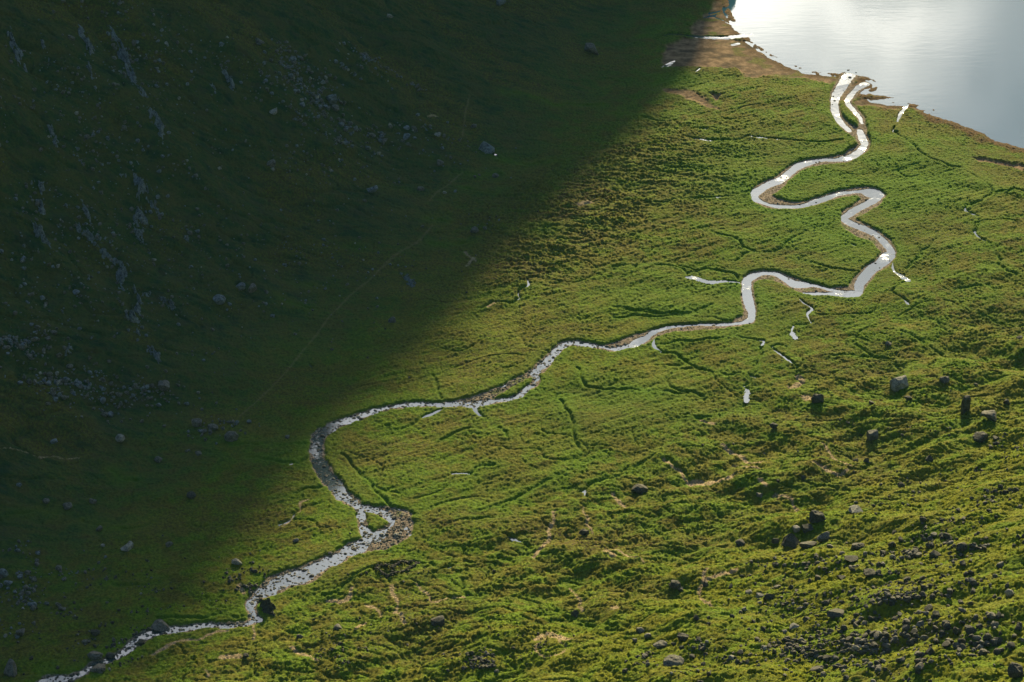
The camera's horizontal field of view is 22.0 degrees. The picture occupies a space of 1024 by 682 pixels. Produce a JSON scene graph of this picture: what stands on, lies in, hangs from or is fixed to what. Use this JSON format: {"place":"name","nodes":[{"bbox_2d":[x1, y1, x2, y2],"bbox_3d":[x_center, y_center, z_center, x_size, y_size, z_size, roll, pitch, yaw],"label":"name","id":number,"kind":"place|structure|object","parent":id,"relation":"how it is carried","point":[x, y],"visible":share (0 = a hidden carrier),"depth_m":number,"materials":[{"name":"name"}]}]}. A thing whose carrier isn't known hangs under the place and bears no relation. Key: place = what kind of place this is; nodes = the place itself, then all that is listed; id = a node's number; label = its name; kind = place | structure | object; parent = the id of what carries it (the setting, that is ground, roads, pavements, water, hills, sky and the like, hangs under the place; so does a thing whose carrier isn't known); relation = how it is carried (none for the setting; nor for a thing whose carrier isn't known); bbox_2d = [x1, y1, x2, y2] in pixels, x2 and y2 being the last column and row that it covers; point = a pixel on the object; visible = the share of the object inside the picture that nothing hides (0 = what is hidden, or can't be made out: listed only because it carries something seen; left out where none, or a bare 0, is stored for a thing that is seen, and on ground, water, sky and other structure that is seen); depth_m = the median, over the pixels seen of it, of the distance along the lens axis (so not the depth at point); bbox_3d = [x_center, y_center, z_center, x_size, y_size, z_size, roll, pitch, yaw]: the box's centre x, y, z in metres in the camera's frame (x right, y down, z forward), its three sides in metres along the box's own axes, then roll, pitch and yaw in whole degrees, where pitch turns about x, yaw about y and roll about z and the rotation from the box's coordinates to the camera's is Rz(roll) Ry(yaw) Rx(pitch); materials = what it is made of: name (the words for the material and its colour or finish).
{"place":"outdoors","nodes":[
{"label":"outdoors","id":0,"kind":"place"},
{"bbox_2d":[39,72,894,681],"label":"river","id":1,"kind":"structure","parent":0,"point":[871,270],"depth_m":1291.24,"materials":[{"name":"grey liquid"}]},
{"bbox_2d":[106,652,115,658],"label":"boulder","id":2,"kind":"object","parent":1,"relation":"in","point":[110,655],"visible":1,"depth_m":1047.04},
{"bbox_2d":[151,618,169,630],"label":"boulder","id":3,"kind":"object","parent":1,"relation":"in","point":[159,624],"visible":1,"depth_m":1064.98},
{"bbox_2d":[0,0,1023,681],"bbox_3d":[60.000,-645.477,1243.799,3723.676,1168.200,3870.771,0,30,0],"label":"ground","id":4,"kind":"structure","parent":0,"point":[628,186],"depth_m":1253.74,"materials":[{"name":"plant"}]},
{"bbox_2d":[0,568,8,577],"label":"boulder","id":5,"kind":"object","parent":4,"relation":"on","point":[3,572],"visible":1,"depth_m":1092.52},
{"bbox_2d":[3,658,16,676],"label":"boulder","id":6,"kind":"object","parent":4,"relation":"on","point":[10,669],"visible":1,"depth_m":1035.64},
{"bbox_2d":[6,26,27,71],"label":"rock outcrop","id":7,"kind":"object","parent":4,"relation":"on","point":[12,43],"visible":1,"depth_m":1319.94,"materials":[{"name":"stone"}]},
{"bbox_2d":[16,628,24,635],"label":"boulder","id":8,"kind":"object","parent":4,"relation":"on","point":[20,632],"visible":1,"depth_m":1059.23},
{"bbox_2d":[30,180,45,214],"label":"rock outcrop","id":9,"kind":"object","parent":4,"relation":"on","point":[41,210],"visible":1,"depth_m":1268.96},
{"bbox_2d":[31,220,51,248],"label":"rock outcrop","id":10,"kind":"object","parent":4,"relation":"on","point":[38,231],"visible":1,"depth_m":1255.32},
{"bbox_2d":[47,124,58,147],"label":"rock outcrop","id":11,"kind":"object","parent":4,"relation":"on","point":[50,128],"visible":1,"depth_m":1294.19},
{"bbox_2d":[63,502,72,509],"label":"boulder","id":12,"kind":"object","parent":4,"relation":"on","point":[67,505],"visible":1,"depth_m":1137.77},
{"bbox_2d":[65,345,72,355],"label":"rock outcrop","id":13,"kind":"object","parent":4,"relation":"on","point":[68,347],"visible":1,"depth_m":1213.43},
{"bbox_2d":[80,199,91,224],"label":"rock outcrop","id":14,"kind":"object","parent":4,"relation":"on","point":[86,211],"visible":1,"depth_m":1277.24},
{"bbox_2d":[78,24,94,54],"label":"rock outcrop","id":15,"kind":"object","parent":4,"relation":"on","point":[81,31],"visible":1,"depth_m":1355.03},
{"bbox_2d":[75,222,106,264],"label":"rock outcrop","id":16,"kind":"object","parent":4,"relation":"on","point":[91,238],"visible":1,"depth_m":1270.93,"materials":[{"name":"stone"}]},
{"bbox_2d":[87,651,102,659],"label":"boulder","id":17,"kind":"object","parent":4,"relation":"on","point":[93,655],"visible":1,"depth_m":1045.02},
{"bbox_2d":[90,629,99,635],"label":"boulder","id":18,"kind":"object","parent":4,"relation":"on","point":[94,632],"visible":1,"depth_m":1060.08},
{"bbox_2d":[91,663,105,673],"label":"boulder","id":19,"kind":"object","parent":4,"relation":"on","point":[98,668],"visible":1,"depth_m":1037.71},
{"bbox_2d":[106,252,131,289],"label":"rock outcrop","id":20,"kind":"object","parent":4,"relation":"on","point":[122,271],"visible":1,"depth_m":1267.16,"materials":[{"name":"stone"}]},
{"bbox_2d":[115,434,124,441],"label":"boulder","id":21,"kind":"object","parent":4,"relation":"on","point":[119,437],"visible":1,"depth_m":1184.14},
{"bbox_2d":[109,24,143,96],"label":"rock outcrop","id":22,"kind":"object","parent":4,"relation":"on","point":[122,54],"visible":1,"depth_m":1361.71,"materials":[{"name":"stone"}]},
{"bbox_2d":[120,541,132,550],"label":"boulder","id":23,"kind":"object","parent":4,"relation":"on","point":[128,546],"visible":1,"depth_m":1114.67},
{"bbox_2d":[125,285,141,335],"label":"rock outcrop","id":24,"kind":"object","parent":4,"relation":"on","point":[132,317],"visible":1,"depth_m":1244.28,"materials":[{"name":"stone"}]},
{"bbox_2d":[119,173,159,214],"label":"rock outcrop","id":25,"kind":"object","parent":4,"relation":"on","point":[139,181],"visible":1,"depth_m":1307.33,"materials":[{"name":"stone"}]},
{"bbox_2d":[133,207,149,243],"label":"rock outcrop","id":26,"kind":"object","parent":4,"relation":"on","point":[140,216],"visible":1,"depth_m":1296.19,"materials":[{"name":"stone"}]},
{"bbox_2d":[144,91,159,128],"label":"rock outcrop","id":27,"kind":"object","parent":4,"relation":"on","point":[150,111],"visible":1,"depth_m":1336.04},
{"bbox_2d":[146,345,161,363],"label":"rock outcrop","id":28,"kind":"object","parent":4,"relation":"on","point":[156,355],"visible":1,"depth_m":1231.37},
{"bbox_2d":[154,456,161,462],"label":"boulder","id":29,"kind":"object","parent":4,"relation":"on","point":[157,459],"visible":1,"depth_m":1177.75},
{"bbox_2d":[153,111,164,143],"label":"rock outcrop","id":30,"kind":"object","parent":4,"relation":"on","point":[161,129],"visible":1,"depth_m":1333.84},
{"bbox_2d":[158,380,169,390],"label":"boulder","id":31,"kind":"object","parent":4,"relation":"on","point":[163,385],"visible":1,"depth_m":1217.04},
{"bbox_2d":[160,296,175,310],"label":"rock outcrop","id":32,"kind":"object","parent":4,"relation":"on","point":[172,307],"visible":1,"depth_m":1260.57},
{"bbox_2d":[186,491,195,498],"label":"boulder","id":33,"kind":"object","parent":4,"relation":"on","point":[191,494],"visible":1,"depth_m":1149.85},
{"bbox_2d":[191,418,201,426],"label":"boulder","id":34,"kind":"object","parent":4,"relation":"on","point":[196,422],"visible":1,"depth_m":1204.12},
{"bbox_2d":[208,423,217,429],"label":"boulder","id":35,"kind":"object","parent":4,"relation":"on","point":[211,426],"visible":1,"depth_m":1202.77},
{"bbox_2d":[213,294,225,304],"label":"boulder","id":36,"kind":"object","parent":4,"relation":"on","point":[219,299],"visible":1,"depth_m":1276.70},
{"bbox_2d":[221,67,234,90],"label":"rock outcrop","id":37,"kind":"object","parent":4,"relation":"on","point":[228,79],"visible":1,"depth_m":1391.17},
{"bbox_2d":[224,431,238,441],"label":"boulder","id":38,"kind":"object","parent":4,"relation":"on","point":[230,436],"visible":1,"depth_m":1194.07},
{"bbox_2d":[231,558,241,564],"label":"boulder","id":39,"kind":"object","parent":4,"relation":"on","point":[235,561],"visible":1,"depth_m":1105.47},
{"bbox_2d":[236,282,245,289],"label":"boulder","id":40,"kind":"object","parent":4,"relation":"on","point":[241,285],"visible":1,"depth_m":1291.72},
{"bbox_2d":[248,283,256,292],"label":"boulder","id":41,"kind":"object","parent":4,"relation":"on","point":[252,288],"visible":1,"depth_m":1292.77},
{"bbox_2d":[255,38,264,44],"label":"boulder","id":42,"kind":"object","parent":4,"relation":"on","point":[259,41],"visible":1,"depth_m":1420.81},
{"bbox_2d":[257,598,275,615],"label":"rock outcrop","id":43,"kind":"object","parent":4,"relation":"on","point":[267,605],"visible":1,"depth_m":1075.24,"materials":[{"name":"stone"}]},
{"bbox_2d":[267,159,275,167],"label":"boulder","id":44,"kind":"object","parent":4,"relation":"on","point":[271,163],"visible":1,"depth_m":1368.06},
{"bbox_2d":[326,94,337,103],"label":"boulder","id":45,"kind":"object","parent":4,"relation":"on","point":[331,98],"visible":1,"depth_m":1429.51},
{"bbox_2d":[332,104,338,111],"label":"boulder","id":46,"kind":"object","parent":4,"relation":"on","point":[335,107],"visible":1,"depth_m":1428.47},
{"bbox_2d":[367,185,377,192],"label":"boulder","id":47,"kind":"object","parent":4,"relation":"on","point":[373,189],"visible":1,"depth_m":1390.52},
{"bbox_2d":[374,560,419,577],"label":"stone ruin","id":48,"kind":"object","parent":4,"relation":"on","point":[392,566],"visible":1,"depth_m":1102.08,"materials":[{"name":"stone"}]},
{"bbox_2d":[400,272,415,287],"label":"rock outcrop","id":49,"kind":"object","parent":4,"relation":"on","point":[411,281],"visible":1,"depth_m":1330.16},
{"bbox_2d":[431,615,444,626],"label":"boulder","id":50,"kind":"object","parent":4,"relation":"on","point":[438,620],"visible":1,"depth_m":1053.84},
{"bbox_2d":[46,69,894,681],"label":"river stones","id":51,"kind":"object","parent":4,"relation":"on","point":[356,547],"visible":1,"depth_m":1132.74,"materials":[{"name":"stone"}]},
{"bbox_2d":[470,226,478,232],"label":"boulder","id":52,"kind":"object","parent":4,"relation":"on","point":[474,229],"visible":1,"depth_m":1374.01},
{"bbox_2d":[479,141,494,153],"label":"boulder","id":53,"kind":"object","parent":4,"relation":"on","point":[485,147],"visible":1,"depth_m":1456.31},
{"bbox_2d":[496,0,505,5],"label":"boulder","id":54,"kind":"object","parent":4,"relation":"on","point":[500,2],"visible":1,"depth_m":1593.27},
{"bbox_2d":[0,0,1023,681],"bbox_3d":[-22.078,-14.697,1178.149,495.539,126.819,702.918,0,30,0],"label":"scree","id":55,"kind":"structure","parent":4,"relation":"on","point":[318,100],"depth_m":1189.80,"materials":[{"name":"stone"}]},
{"bbox_2d":[636,627,643,633],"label":"boulder","id":56,"kind":"object","parent":55,"relation":"on","point":[640,630],"visible":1,"depth_m":1008.56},
{"bbox_2d":[653,640,667,648],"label":"boulder","id":57,"kind":"object","parent":55,"relation":"on","point":[661,644],"visible":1,"depth_m":987.02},
{"bbox_2d":[663,654,683,666],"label":"boulder","id":58,"kind":"object","parent":55,"relation":"on","point":[673,660],"visible":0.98,"depth_m":965.51,"materials":[{"name":"stone"}]},
{"bbox_2d":[735,539,744,545],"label":"boulder","id":59,"kind":"object","parent":55,"relation":"on","point":[739,542],"visible":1,"depth_m":1094.92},
{"bbox_2d":[973,431,987,442],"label":"boulder","id":60,"kind":"object","parent":55,"relation":"on","point":[981,437],"visible":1,"depth_m":1156.06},
{"bbox_2d":[579,529,588,534],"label":"boulder","id":61,"kind":"object","parent":4,"relation":"on","point":[583,532],"visible":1,"depth_m":1121.57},
{"bbox_2d":[584,43,598,54],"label":"boulder","id":62,"kind":"object","parent":4,"relation":"on","point":[590,47],"visible":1,"depth_m":1575.10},
{"bbox_2d":[632,484,647,493],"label":"boulder","id":63,"kind":"object","parent":4,"relation":"on","point":[640,488],"visible":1,"depth_m":1155.62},
{"bbox_2d":[669,580,680,588],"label":"boulder","id":64,"kind":"object","parent":4,"relation":"on","point":[675,584],"visible":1,"depth_m":1058.29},
{"bbox_2d":[677,632,688,640],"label":"boulder","id":65,"kind":"object","parent":4,"relation":"on","point":[682,636],"visible":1,"depth_m":986.20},
{"bbox_2d":[763,593,774,599],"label":"boulder","id":66,"kind":"object","parent":4,"relation":"on","point":[767,596],"visible":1,"depth_m":1015.48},
{"bbox_2d":[781,533,799,548],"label":"boulder","id":67,"kind":"object","parent":4,"relation":"on","point":[791,540],"visible":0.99,"depth_m":1084.24,"materials":[{"name":"stone"}]},
{"bbox_2d":[789,623,798,629],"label":"boulder","id":68,"kind":"object","parent":4,"relation":"on","point":[793,625],"visible":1,"depth_m":979.13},
{"bbox_2d":[792,525,799,532],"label":"boulder","id":69,"kind":"object","parent":4,"relation":"on","point":[795,528],"visible":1,"depth_m":1091.88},
{"bbox_2d":[801,523,813,532],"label":"boulder","id":70,"kind":"object","parent":4,"relation":"on","point":[807,528],"visible":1,"depth_m":1090.67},
{"bbox_2d":[799,541,816,548],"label":"boulder","id":71,"kind":"object","parent":4,"relation":"on","point":[807,544],"visible":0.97,"depth_m":1075.26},
{"bbox_2d":[810,665,823,672],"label":"boulder","id":72,"kind":"object","parent":4,"relation":"on","point":[817,669],"visible":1,"depth_m":933.40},
{"bbox_2d":[809,510,825,522],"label":"boulder","id":73,"kind":"object","parent":4,"relation":"on","point":[816,516],"visible":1,"depth_m":1093.62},
{"bbox_2d":[811,394,823,402],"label":"boulder","id":74,"kind":"object","parent":4,"relation":"on","point":[816,398],"visible":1,"depth_m":1218.38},
{"bbox_2d":[817,531,829,541],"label":"boulder","id":75,"kind":"object","parent":4,"relation":"on","point":[823,536],"visible":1,"depth_m":1075.72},
{"bbox_2d":[823,654,831,660],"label":"boulder","id":76,"kind":"object","parent":4,"relation":"on","point":[826,657],"visible":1,"depth_m":944.63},
{"bbox_2d":[827,608,844,618],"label":"boulder","id":77,"kind":"object","parent":4,"relation":"on","point":[834,613],"visible":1,"depth_m":975.54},
{"bbox_2d":[846,636,853,642],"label":"boulder","id":78,"kind":"object","parent":4,"relation":"on","point":[849,639],"visible":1,"depth_m":947.70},
{"bbox_2d":[844,555,857,562],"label":"boulder","id":79,"kind":"object","parent":4,"relation":"on","point":[851,558],"visible":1,"depth_m":1032.59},
{"bbox_2d":[848,505,862,512],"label":"boulder","id":80,"kind":"object","parent":4,"relation":"on","point":[854,509],"visible":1,"depth_m":1096.27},
{"bbox_2d":[851,543,864,550],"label":"boulder","id":81,"kind":"object","parent":4,"relation":"on","point":[856,546],"visible":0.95,"depth_m":1054.58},
{"bbox_2d":[863,568,875,576],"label":"boulder","id":82,"kind":"object","parent":4,"relation":"on","point":[868,572],"visible":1,"depth_m":1004.91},
{"bbox_2d":[866,429,877,440],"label":"boulder","id":83,"kind":"object","parent":4,"relation":"on","point":[871,434],"visible":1,"depth_m":1186.35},
{"bbox_2d":[890,375,908,391],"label":"boulder","id":84,"kind":"object","parent":4,"relation":"on","point":[898,383],"visible":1,"depth_m":1230.12,"materials":[{"name":"stone"}]},
{"bbox_2d":[902,624,909,630],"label":"boulder","id":85,"kind":"object","parent":4,"relation":"on","point":[905,627],"visible":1,"depth_m":939.84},
{"bbox_2d":[902,618,909,624],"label":"boulder","id":86,"kind":"object","parent":4,"relation":"on","point":[905,621],"visible":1,"depth_m":941.90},
{"bbox_2d":[906,639,914,645],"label":"boulder","id":87,"kind":"object","parent":4,"relation":"on","point":[910,642],"visible":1,"depth_m":933.65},
{"bbox_2d":[915,662,923,670],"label":"boulder","id":88,"kind":"object","parent":4,"relation":"on","point":[919,666],"visible":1,"depth_m":899.69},
{"bbox_2d":[916,652,925,657],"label":"boulder","id":89,"kind":"object","parent":4,"relation":"on","point":[920,654],"visible":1,"depth_m":907.78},
{"bbox_2d":[924,604,932,610],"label":"boulder","id":90,"kind":"object","parent":4,"relation":"on","point":[928,607],"visible":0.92,"depth_m":953.92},
{"bbox_2d":[925,646,934,654],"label":"boulder","id":91,"kind":"object","parent":4,"relation":"on","point":[929,651],"visible":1,"depth_m":908.65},
{"bbox_2d":[929,550,940,557],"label":"boulder","id":92,"kind":"object","parent":4,"relation":"on","point":[934,554],"visible":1,"depth_m":1013.89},
{"bbox_2d":[932,610,939,618],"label":"boulder","id":93,"kind":"object","parent":4,"relation":"on","point":[936,614],"visible":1,"depth_m":940.12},
{"bbox_2d":[939,376,949,383],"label":"boulder","id":94,"kind":"object","parent":4,"relation":"on","point":[944,379],"visible":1,"depth_m":1225.72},
{"bbox_2d":[941,640,950,647],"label":"boulder","id":95,"kind":"object","parent":4,"relation":"on","point":[946,644],"visible":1,"depth_m":912.12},
{"bbox_2d":[943,622,950,629],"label":"boulder","id":96,"kind":"object","parent":4,"relation":"on","point":[946,625],"visible":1,"depth_m":928.15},
{"bbox_2d":[952,642,959,649],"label":"boulder","id":97,"kind":"object","parent":4,"relation":"on","point":[955,645],"visible":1,"depth_m":909.93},
{"bbox_2d":[953,627,959,634],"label":"boulder","id":98,"kind":"object","parent":4,"relation":"on","point":[956,630],"visible":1,"depth_m":923.88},
{"bbox_2d":[956,542,967,551],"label":"boulder","id":99,"kind":"object","parent":4,"relation":"on","point":[961,546],"visible":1,"depth_m":1010.01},
{"bbox_2d":[961,395,970,414],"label":"boulder","id":100,"kind":"object","parent":4,"relation":"on","point":[965,403],"visible":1,"depth_m":1186.65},
{"bbox_2d":[964,625,976,633],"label":"boulder","id":101,"kind":"object","parent":4,"relation":"on","point":[969,629],"visible":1,"depth_m":917.66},
{"bbox_2d":[968,577,976,583],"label":"boulder","id":102,"kind":"object","parent":4,"relation":"on","point":[971,580],"visible":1,"depth_m":967.69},
{"bbox_2d":[972,635,981,640],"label":"boulder","id":103,"kind":"object","parent":4,"relation":"on","point":[976,637],"visible":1,"depth_m":913.05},
{"bbox_2d":[978,648,987,655],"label":"boulder","id":104,"kind":"object","parent":4,"relation":"on","point":[982,652],"visible":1,"depth_m":904.63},
{"bbox_2d":[983,633,990,640],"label":"boulder","id":105,"kind":"object","parent":4,"relation":"on","point":[987,636],"visible":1,"depth_m":912.94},
{"bbox_2d":[981,410,996,421],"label":"boulder","id":106,"kind":"object","parent":4,"relation":"on","point":[990,415],"visible":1,"depth_m":1170.77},
{"bbox_2d":[986,612,995,618],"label":"boulder","id":107,"kind":"object","parent":4,"relation":"on","point":[990,615],"visible":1,"depth_m":924.08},
{"bbox_2d":[990,621,998,627],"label":"boulder","id":108,"kind":"object","parent":4,"relation":"on","point":[994,623],"visible":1,"depth_m":919.28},
{"bbox_2d":[993,648,1000,654],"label":"boulder","id":109,"kind":"object","parent":4,"relation":"on","point":[996,651],"visible":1,"depth_m":904.36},
{"bbox_2d":[993,637,1002,643],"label":"boulder","id":110,"kind":"object","parent":4,"relation":"on","point":[999,640],"visible":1,"depth_m":911.73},
{"bbox_2d":[1005,589,1013,597],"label":"boulder","id":111,"kind":"object","parent":4,"relation":"on","point":[1009,592],"visible":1,"depth_m":946.05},
{"bbox_2d":[1007,641,1014,647],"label":"boulder","id":112,"kind":"object","parent":4,"relation":"on","point":[1010,644],"visible":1,"depth_m":905.61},
{"bbox_2d":[1007,662,1023,677],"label":"boulder","id":113,"kind":"object","parent":4,"relation":"on","point":[1014,670],"visible":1,"depth_m":871.16,"materials":[{"name":"stone"}]},
{"bbox_2d":[279,33,984,570],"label":"stream","id":114,"kind":"structure","parent":0,"point":[747,393],"depth_m":1330.40,"materials":[{"name":"grey liquid"}]},
{"bbox_2d":[704,0,1023,147],"bbox_3d":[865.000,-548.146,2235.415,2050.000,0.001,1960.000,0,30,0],"label":"lake","id":115,"kind":"structure","parent":0,"point":[961,62],"depth_m":1593.59,"materials":[{"name":"grey liquid"}]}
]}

